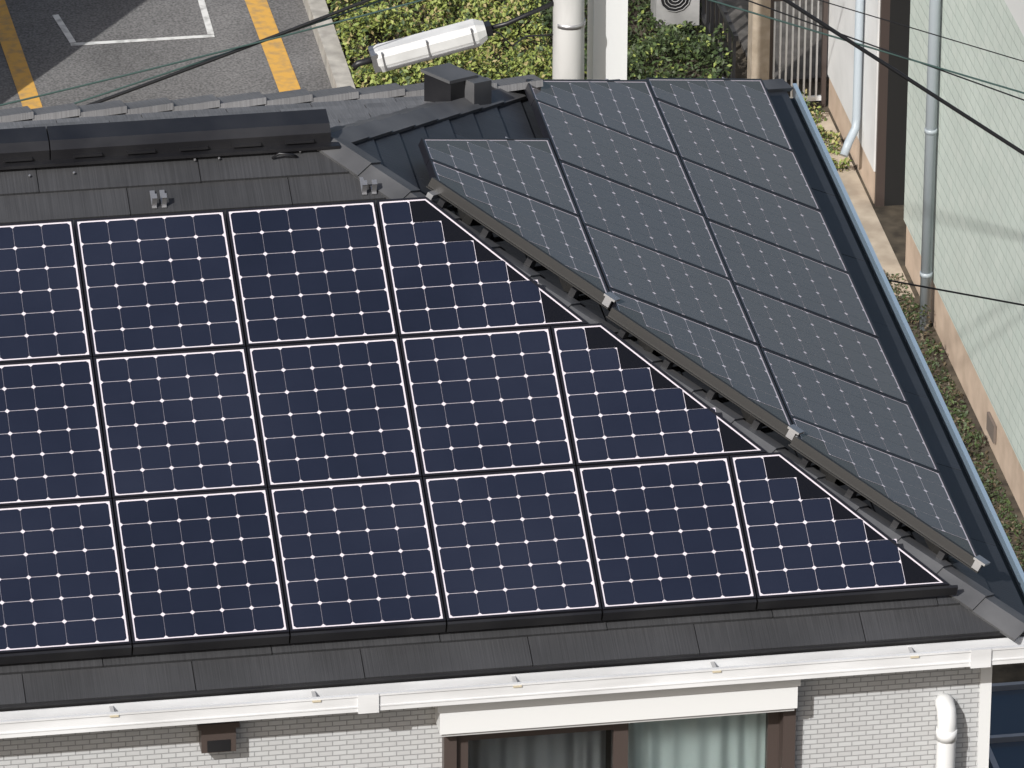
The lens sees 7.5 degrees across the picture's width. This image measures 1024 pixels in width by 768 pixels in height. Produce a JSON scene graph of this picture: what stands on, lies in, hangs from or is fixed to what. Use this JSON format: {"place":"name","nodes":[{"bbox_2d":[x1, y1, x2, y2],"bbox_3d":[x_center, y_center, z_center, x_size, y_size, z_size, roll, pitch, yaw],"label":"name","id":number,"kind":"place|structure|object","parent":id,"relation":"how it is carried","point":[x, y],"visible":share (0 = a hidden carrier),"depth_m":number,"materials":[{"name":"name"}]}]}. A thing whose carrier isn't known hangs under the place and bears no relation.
{"place":"outdoors","nodes":[
{"label":"outdoors","id":0,"kind":"place"},
{"bbox_2d":[0,0,331,109],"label":"street","id":1,"kind":"structure","parent":0,"point":[55,60],"depth_m":53.29,"materials":[{"name":"grey asphalt"}]},
{"bbox_2d":[0,0,300,108],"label":"road markings","id":2,"kind":"object","parent":1,"relation":"on","point":[279,62],"visible":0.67,"depth_m":53.36,"materials":[{"name":"orange paint"}]},
{"bbox_2d":[0,96,429,128],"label":"roof back slope","id":3,"kind":"structure","parent":0,"point":[342,113],"depth_m":36.46,"materials":[{"name":"tile"}]},
{"bbox_2d":[0,109,339,169],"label":"ridge vent","id":4,"kind":"object","parent":3,"relation":"on","point":[165,139],"visible":1,"depth_m":35.15,"materials":[{"name":"black metal"}]},
{"bbox_2d":[0,74,542,122],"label":"back eave tiles","id":5,"kind":"object","parent":3,"relation":"attached to","point":[225,102],"visible":0.88,"depth_m":36.80,"materials":[{"name":"stone"}]},
{"bbox_2d":[325,0,1023,682],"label":"ground","id":6,"kind":"structure","parent":0,"point":[891,220],"depth_m":50.76,"materials":[{"name":"green plant"}]},
{"bbox_2d":[303,0,355,88],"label":"kerb","id":7,"kind":"structure","parent":6,"relation":"on","point":[333,57],"depth_m":53.09,"materials":[{"name":"concrete"}]},
{"bbox_2d":[326,0,552,87],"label":"hedge","id":8,"kind":"object","parent":6,"relation":"on","point":[465,59],"visible":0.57,"depth_m":53.03,"materials":[{"name":"green plant"}]},
{"bbox_2d":[0,667,979,767],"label":"walls","id":9,"kind":"structure","parent":6,"relation":"on","point":[883,720],"depth_m":33.83,"materials":[{"name":"tile"}]},
{"bbox_2d":[196,721,239,752],"bbox_3d":[-1.267,1.501,33.584,0.180,0.145,0.100,-4,27,-8],"label":"vent hood","id":10,"kind":"object","parent":9,"relation":"attached to","point":[217,737],"visible":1,"depth_m":33.55,"materials":[{"name":"brown metal"}]},
{"bbox_2d":[0,150,999,705],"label":"roof front slope","id":11,"kind":"structure","parent":9,"relation":"on","point":[184,184],"depth_m":33.77,"materials":[{"name":"grey tile"}]},
{"bbox_2d":[150,190,166,208],"bbox_3d":[-1.584,-0.834,34.971,0.066,0.073,0.111,-4,27,-8],"label":"roof bracket","id":12,"kind":"object","parent":11,"relation":"on","point":[163,196],"visible":1,"depth_m":34.95,"materials":[{"name":"silver metal"}]},
{"bbox_2d":[28,151,300,176],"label":"roof screws","id":13,"kind":"object","parent":11,"relation":"attached to","point":[273,157],"visible":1,"depth_m":35.16,"materials":[{"name":"silver metal"}]},
{"bbox_2d":[359,177,376,194],"bbox_3d":[-0.646,-0.898,35.108,0.066,0.073,0.111,-4,27,-8],"label":"roof bracket","id":14,"kind":"object","parent":11,"relation":"on","point":[363,184],"visible":1,"depth_m":35.08,"materials":[{"name":"silver metal"}]},
{"bbox_2d":[0,208,957,664],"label":"panel mounting","id":15,"kind":"object","parent":11,"relation":"on","point":[474,624],"visible":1,"depth_m":33.64,"materials":[{"name":"black metal"}]},
{"bbox_2d":[0,219,91,362],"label":"solar panel","id":16,"kind":"object","parent":15,"relation":"on","point":[42,311],"visible":1,"depth_m":34.50,"materials":[{"name":"blue"}]},
{"bbox_2d":[0,357,110,505],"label":"solar panel","id":17,"kind":"object","parent":15,"relation":"on","point":[52,449],"visible":1,"depth_m":34.03,"materials":[{"name":"blue"}]},
{"bbox_2d":[0,499,130,653],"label":"solar panel","id":18,"kind":"object","parent":15,"relation":"on","point":[61,584],"visible":1,"depth_m":33.57,"materials":[{"name":"blue"}]},
{"bbox_2d":[74,210,244,358],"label":"solar panel","id":19,"kind":"object","parent":15,"relation":"on","point":[156,283],"visible":1,"depth_m":34.59,"materials":[{"name":"blue"}]},
{"bbox_2d":[93,347,266,502],"bbox_3d":[-1.454,0.176,34.142,0.674,0.375,0.709,-4,27,-8],"label":"solar panel","id":20,"kind":"object","parent":15,"relation":"on","point":[179,422],"visible":1,"depth_m":34.12,"materials":[{"name":"blue"}]},
{"bbox_2d":[113,488,288,647],"bbox_3d":[-1.345,0.791,33.681,0.674,0.376,0.710,-4,27,-8],"label":"solar panel","id":21,"kind":"object","parent":15,"relation":"on","point":[200,566],"visible":1,"depth_m":33.66,"materials":[{"name":"blue"}]},
{"bbox_2d":[225,200,397,350],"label":"solar panel","id":22,"kind":"object","parent":15,"relation":"on","point":[306,273],"visible":1,"depth_m":34.68,"materials":[{"name":"blue"}]},
{"bbox_2d":[246,336,420,489],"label":"solar panel","id":23,"kind":"object","parent":15,"relation":"on","point":[337,411],"visible":1,"depth_m":34.22,"materials":[{"name":"blue"}]},
{"bbox_2d":[268,477,445,635],"bbox_3d":[-0.673,0.746,33.780,0.674,0.375,0.711,-4,27,-8],"label":"solar panel","id":24,"kind":"object","parent":15,"relation":"on","point":[355,555],"visible":1,"depth_m":33.76,"materials":[{"name":"blue"}]},
{"bbox_2d":[376,197,587,337],"bbox_3d":[-0.137,-0.535,34.813,0.846,0.376,0.710,-4,27,-8],"label":"solar panel","id":25,"kind":"object","parent":15,"relation":"on","point":[447,272],"visible":1,"depth_m":34.72,"materials":[{"name":"blue"}]},
{"bbox_2d":[399,327,574,480],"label":"solar panel","id":26,"kind":"object","parent":15,"relation":"on","point":[485,401],"visible":1,"depth_m":34.32,"materials":[{"name":"blue"}]},
{"bbox_2d":[418,137,579,215],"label":"solar panel","id":27,"kind":"object","parent":15,"relation":"on","point":[530,167],"visible":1,"depth_m":35.74,"materials":[{"name":"black"}]},
{"bbox_2d":[423,466,601,625],"bbox_3d":[-0.002,0.700,33.879,0.674,0.374,0.712,-4,27,-8],"label":"solar panel","id":28,"kind":"object","parent":15,"relation":"on","point":[507,544],"visible":1,"depth_m":33.86,"materials":[{"name":"blue"}]},
{"bbox_2d":[426,159,608,292],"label":"solar panel","id":29,"kind":"object","parent":15,"relation":"on","point":[558,234],"visible":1,"depth_m":35.27,"materials":[{"name":"black"}]},
{"bbox_2d":[524,79,677,153],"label":"solar panel","id":30,"kind":"object","parent":15,"relation":"on","point":[629,107],"visible":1,"depth_m":37.15,"materials":[{"name":"black"}]},
{"bbox_2d":[531,99,703,214],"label":"solar panel","id":31,"kind":"object","parent":15,"relation":"on","point":[615,155],"visible":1,"depth_m":36.59,"materials":[{"name":"black"}]},
{"bbox_2d":[558,160,730,278],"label":"solar panel","id":32,"kind":"object","parent":15,"relation":"on","point":[643,219],"visible":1,"depth_m":35.99,"materials":[{"name":"black"}]},
{"bbox_2d":[551,323,765,468],"bbox_3d":[0.644,0.033,34.449,0.846,0.372,0.711,-4,27,-8],"label":"solar panel","id":33,"kind":"object","parent":15,"relation":"on","point":[624,401],"visible":1,"depth_m":34.36,"materials":[{"name":"blue"}]},
{"bbox_2d":[576,456,755,613],"bbox_3d":[0.669,0.655,33.978,0.674,0.373,0.710,-4,27,-8],"label":"solar panel","id":34,"kind":"object","parent":15,"relation":"on","point":[665,533],"visible":1,"depth_m":33.96,"materials":[{"name":"blue"}]},
{"bbox_2d":[583,223,758,344],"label":"solar panel","id":35,"kind":"object","parent":15,"relation":"on","point":[669,283],"visible":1,"depth_m":35.38,"materials":[{"name":"black"}]},
{"bbox_2d":[608,288,791,424],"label":"solar panel","id":36,"kind":"object","parent":15,"relation":"on","point":[739,364],"visible":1,"depth_m":34.86,"materials":[{"name":"black"}]},
{"bbox_2d":[646,77,793,150],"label":"solar panel","id":37,"kind":"object","parent":15,"relation":"on","point":[745,106],"visible":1,"depth_m":37.98,"materials":[{"name":"black"}]},
{"bbox_2d":[655,98,821,210],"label":"solar panel","id":38,"kind":"object","parent":15,"relation":"on","point":[737,154],"visible":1,"depth_m":37.42,"materials":[{"name":"black"}]},
{"bbox_2d":[680,157,849,272],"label":"solar panel","id":39,"kind":"object","parent":15,"relation":"on","point":[761,214],"visible":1,"depth_m":36.82,"materials":[{"name":"black"}]},
{"bbox_2d":[706,219,878,337],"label":"solar panel","id":40,"kind":"object","parent":15,"relation":"on","point":[792,278],"visible":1,"depth_m":36.22,"materials":[{"name":"black"}]},
{"bbox_2d":[733,282,908,403],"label":"solar panel","id":41,"kind":"object","parent":15,"relation":"on","point":[816,341],"visible":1,"depth_m":35.62,"materials":[{"name":"black"}]},
{"bbox_2d":[729,452,948,601],"bbox_3d":[1.425,0.604,34.090,0.846,0.376,0.709,-4,27,-8],"label":"solar panel","id":42,"kind":"object","parent":15,"relation":"on","point":[805,533],"visible":1,"depth_m":34.00,"materials":[{"name":"blue"}]},
{"bbox_2d":[761,348,939,471],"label":"solar panel","id":43,"kind":"object","parent":15,"relation":"on","point":[849,409],"visible":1,"depth_m":35.03,"materials":[{"name":"black"}]},
{"bbox_2d":[789,415,977,555],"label":"solar panel","id":44,"kind":"object","parent":15,"relation":"on","point":[921,492],"visible":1,"depth_m":34.50,"materials":[{"name":"black"}]},
{"bbox_2d":[435,679,800,736],"bbox_3d":[0.455,1.374,33.807,1.590,0.170,0.145,-4,27,-8],"label":"shutter box","id":45,"kind":"object","parent":9,"relation":"attached to","point":[611,708],"visible":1,"depth_m":33.75,"materials":[{"name":"white plastic"}]},
{"bbox_2d":[442,708,795,767],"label":"window","id":46,"kind":"structure","parent":9,"relation":"attached to","point":[761,740],"depth_m":34.05,"materials":[{"name":"glass"}]},
{"bbox_2d":[355,91,1023,636],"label":"roof east slope","id":47,"kind":"structure","parent":9,"relation":"on","point":[399,155],"depth_m":35.77,"materials":[{"name":"grey tile"}]},
{"bbox_2d":[317,79,1023,641],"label":"hip caps","id":48,"kind":"object","parent":47,"relation":"on","point":[971,595],"visible":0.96,"depth_m":34.84,"materials":[{"name":"grey metal"}]},
{"bbox_2d":[421,63,491,104],"bbox_3d":[-0.263,-1.370,36.574,0.208,0.292,0.292,17,31,29],"label":"hip end cap","id":49,"kind":"object","parent":48,"relation":"on","point":[447,82],"visible":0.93,"depth_m":36.50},
{"bbox_2d":[426,177,989,572],"bbox_3d":[0.845,-0.048,34.602,3.012,1.080,0.181,18,32,32],"label":"edge rail","id":50,"kind":"object","parent":47,"relation":"on","point":[715,383],"visible":1,"depth_m":34.58,"materials":[{"name":"grey metal"}]},
{"bbox_2d":[790,83,1023,604],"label":"side gutter","id":51,"kind":"object","parent":47,"relation":"attached to","point":[965,463],"visible":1,"depth_m":36.53,"materials":[{"name":"blue"}]},
{"bbox_2d":[934,693,956,767],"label":"vent pipe","id":52,"kind":"object","parent":9,"relation":"attached to","point":[946,729],"visible":1,"depth_m":34.10,"materials":[{"name":"white plastic"}]},
{"bbox_2d":[977,665,991,767],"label":"corner trim","id":53,"kind":"structure","parent":9,"relation":"attached to","point":[984,717],"depth_m":34.21,"materials":[{"name":"white plastic"}]},
{"bbox_3d":[-3.402,0.248,35.678,10.530,0.145,5.612,-4,27,-8],"label":"soffit","id":54,"kind":"object","parent":9,"relation":"attached to","visible":0},
{"bbox_2d":[0,637,1023,738],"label":"gutter","id":55,"kind":"object","parent":54,"relation":"attached to","point":[376,698],"visible":1,"depth_m":33.54,"materials":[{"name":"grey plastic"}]},
{"bbox_2d":[0,112,1023,711],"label":"drip edge","id":56,"kind":"object","parent":54,"relation":"attached to","point":[490,672],"visible":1,"depth_m":33.58,"materials":[{"name":"black metal"}]},
{"bbox_2d":[552,0,585,79],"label":"utility pole","id":57,"kind":"object","parent":6,"relation":"on","point":[569,21],"visible":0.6,"depth_m":49.14,"materials":[{"name":"concrete"}]},
{"bbox_2d":[0,0,423,105],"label":"overhead wire","id":58,"kind":"object","parent":57,"relation":"attached to","point":[66,89],"visible":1,"depth_m":48.16,"materials":[{"name":"grey"}]},
{"bbox_2d":[86,0,371,104],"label":"overhead wire","id":59,"kind":"object","parent":57,"relation":"attached to","point":[227,53],"visible":0.74,"depth_m":48.22,"materials":[{"name":"black"}]},
{"bbox_2d":[74,0,383,103],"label":"overhead wire","id":60,"kind":"object","parent":57,"relation":"attached to","point":[89,98],"visible":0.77,"depth_m":48.15,"materials":[{"name":"grey"}]},
{"bbox_2d":[351,1,553,72],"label":"cable closure","id":61,"kind":"object","parent":57,"relation":"attached to","point":[423,46],"visible":1,"depth_m":48.97,"materials":[{"name":"plastic"}]},
{"bbox_2d":[587,0,627,79],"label":"white post","id":62,"kind":"object","parent":6,"relation":"on","point":[607,26],"depth_m":49.51,"materials":[{"name":"white plastic"}]},
{"bbox_2d":[527,0,737,79],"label":"shrub","id":63,"kind":"object","parent":6,"relation":"on","point":[674,36],"visible":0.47,"depth_m":52.80,"materials":[{"name":"green plant"}]},
{"bbox_2d":[650,0,699,37],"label":"air conditioner unit","id":64,"kind":"object","parent":6,"relation":"on","point":[676,12],"visible":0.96,"depth_m":53.41,"materials":[{"name":"white metal"}]},
{"bbox_2d":[699,0,737,77],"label":"metal fence","id":65,"kind":"object","parent":6,"relation":"on","point":[709,26],"visible":0.65,"depth_m":52.77,"materials":[{"name":"metal"}]},
{"bbox_2d":[747,0,770,79],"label":"gate pillar","id":66,"kind":"structure","parent":6,"relation":"on","point":[758,47],"depth_m":52.20,"materials":[{"name":"beige concrete"}]},
{"bbox_2d":[769,0,827,107],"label":"white bar gate","id":67,"kind":"structure","parent":66,"relation":"attached to","point":[821,97],"depth_m":52.32,"materials":[{"name":"white metal"}]},
{"bbox_2d":[722,0,828,83],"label":"fence","id":68,"kind":"object","parent":6,"relation":"on","point":[739,19],"visible":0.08,"depth_m":53.47,"materials":[{"name":"metal"}]},
{"bbox_2d":[828,78,874,202],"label":"foundation","id":69,"kind":"object","parent":6,"relation":"on","point":[857,152],"visible":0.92,"depth_m":51.75,"materials":[{"name":"beige concrete"}]},
{"bbox_2d":[828,0,879,171],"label":"walls","id":70,"kind":"structure","parent":6,"relation":"on","point":[841,59],"depth_m":51.39,"materials":[{"name":"white paint"}]},
{"bbox_2d":[840,0,863,156],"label":"downpipe","id":71,"kind":"object","parent":70,"relation":"attached to","point":[856,113],"visible":1,"depth_m":51.19,"materials":[{"name":"grey"}]},
{"bbox_2d":[874,0,910,206],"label":"door","id":72,"kind":"structure","parent":70,"relation":"attached to","point":[892,96],"depth_m":50.84,"materials":[{"name":"brown wood"}]},
{"bbox_2d":[813,112,914,297],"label":"footpath","id":73,"kind":"structure","parent":6,"relation":"on","point":[872,226],"depth_m":51.02,"materials":[{"name":"beige concrete"}]},
{"bbox_2d":[801,89,851,172],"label":"weeds","id":74,"kind":"object","parent":73,"relation":"on","point":[835,137],"visible":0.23,"depth_m":51.90,"materials":[{"name":"green plant"}]},
{"bbox_2d":[886,273,1023,569],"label":"weeds","id":75,"kind":"object","parent":6,"relation":"on","point":[960,414],"visible":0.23,"depth_m":48.42,"materials":[{"name":"green plant"}]},
{"bbox_2d":[905,225,1023,516],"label":"foundation","id":76,"kind":"object","parent":6,"relation":"on","point":[977,397],"visible":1,"depth_m":48.61,"materials":[{"name":"beige concrete"}]},
{"bbox_2d":[989,681,1023,767],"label":"carport","id":77,"kind":"object","parent":6,"relation":"on","point":[1006,745],"depth_m":39.87,"materials":[{"name":"blue"}]},
{"bbox_2d":[818,0,1023,61],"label":"overhead wire","id":78,"kind":"object","parent":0,"point":[921,30],"visible":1,"depth_m":40.62,"materials":[{"name":"black"}]},
{"bbox_2d":[888,279,1023,305],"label":"overhead wire","id":79,"kind":"object","parent":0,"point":[956,292],"visible":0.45,"depth_m":41.35,"materials":[{"name":"black"}]},
{"bbox_2d":[904,0,1023,470],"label":"walls","id":80,"kind":"structure","parent":0,"point":[978,235],"depth_m":47.86,"materials":[{"name":"white paint"}]},
{"bbox_2d":[919,0,996,443],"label":"downpipe","id":81,"kind":"object","parent":80,"relation":"attached to","point":[926,271],"visible":1,"depth_m":48.98,"materials":[{"name":"grey"}]},
{"bbox_2d":[1004,0,1023,35],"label":"storey","id":82,"kind":"object","parent":80,"relation":"on","point":[1016,8],"depth_m":46.11,"materials":[{"name":"white paint"}]},
{"bbox_2d":[708,0,1023,93],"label":"overhead wire","id":83,"kind":"object","parent":82,"relation":"attached to","point":[866,46],"visible":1,"depth_m":40.62,"materials":[{"name":"grey"}]},
{"bbox_2d":[745,0,1023,100],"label":"overhead wire","id":84,"kind":"object","parent":82,"relation":"attached to","point":[884,49],"visible":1,"depth_m":40.63,"materials":[{"name":"black"}]},
{"bbox_2d":[783,0,1023,155],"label":"overhead wire","id":85,"kind":"object","parent":82,"relation":"attached to","point":[904,76],"visible":1,"depth_m":40.72,"materials":[{"name":"black"}]}
]}

